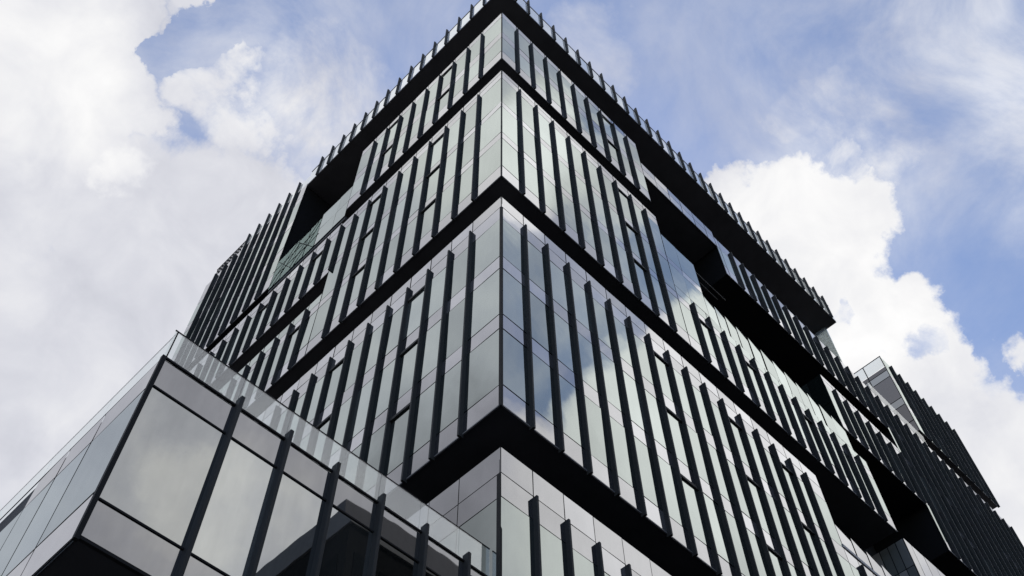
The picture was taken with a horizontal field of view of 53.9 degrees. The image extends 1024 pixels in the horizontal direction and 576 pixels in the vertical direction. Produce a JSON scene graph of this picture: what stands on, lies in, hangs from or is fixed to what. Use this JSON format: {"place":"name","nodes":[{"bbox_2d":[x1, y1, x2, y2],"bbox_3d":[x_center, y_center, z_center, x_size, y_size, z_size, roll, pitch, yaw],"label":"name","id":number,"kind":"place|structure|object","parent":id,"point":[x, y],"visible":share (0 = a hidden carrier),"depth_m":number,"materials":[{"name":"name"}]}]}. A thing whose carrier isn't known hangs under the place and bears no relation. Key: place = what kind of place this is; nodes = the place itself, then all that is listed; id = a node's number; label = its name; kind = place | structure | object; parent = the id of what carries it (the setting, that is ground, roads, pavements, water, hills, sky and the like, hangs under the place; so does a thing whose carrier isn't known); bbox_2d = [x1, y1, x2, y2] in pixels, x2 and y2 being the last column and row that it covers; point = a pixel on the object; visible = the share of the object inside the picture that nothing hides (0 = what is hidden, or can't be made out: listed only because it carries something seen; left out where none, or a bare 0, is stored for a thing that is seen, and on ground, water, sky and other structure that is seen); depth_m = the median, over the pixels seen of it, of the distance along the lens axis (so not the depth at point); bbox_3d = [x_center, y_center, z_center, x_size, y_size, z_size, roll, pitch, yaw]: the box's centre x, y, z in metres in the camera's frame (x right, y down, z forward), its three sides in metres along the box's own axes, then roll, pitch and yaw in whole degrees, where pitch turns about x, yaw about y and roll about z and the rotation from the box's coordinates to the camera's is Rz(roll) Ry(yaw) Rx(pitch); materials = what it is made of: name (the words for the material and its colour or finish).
{"place":"outdoors","nodes":[
{"label":"outdoors","id":0,"kind":"place"},
{"bbox_2d":[0,330,489,575],"bbox_3d":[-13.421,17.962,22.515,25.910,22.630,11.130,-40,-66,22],"label":"glass podium","id":1,"kind":"object","parent":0,"point":[166,466],"visible":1,"depth_m":23.18,"materials":[{"name":"glass"}]},
{"bbox_2d":[0,0,1023,545],"label":"sky","id":2,"kind":"structure","parent":0,"point":[877,146],"materials":[{"name":"white"}]},
{"bbox_2d":[171,0,1023,575],"bbox_3d":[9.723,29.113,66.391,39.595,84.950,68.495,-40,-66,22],"label":"office tower","id":3,"kind":"structure","parent":0,"point":[515,286],"depth_m":55.50,"materials":[{"name":"grey glass"}]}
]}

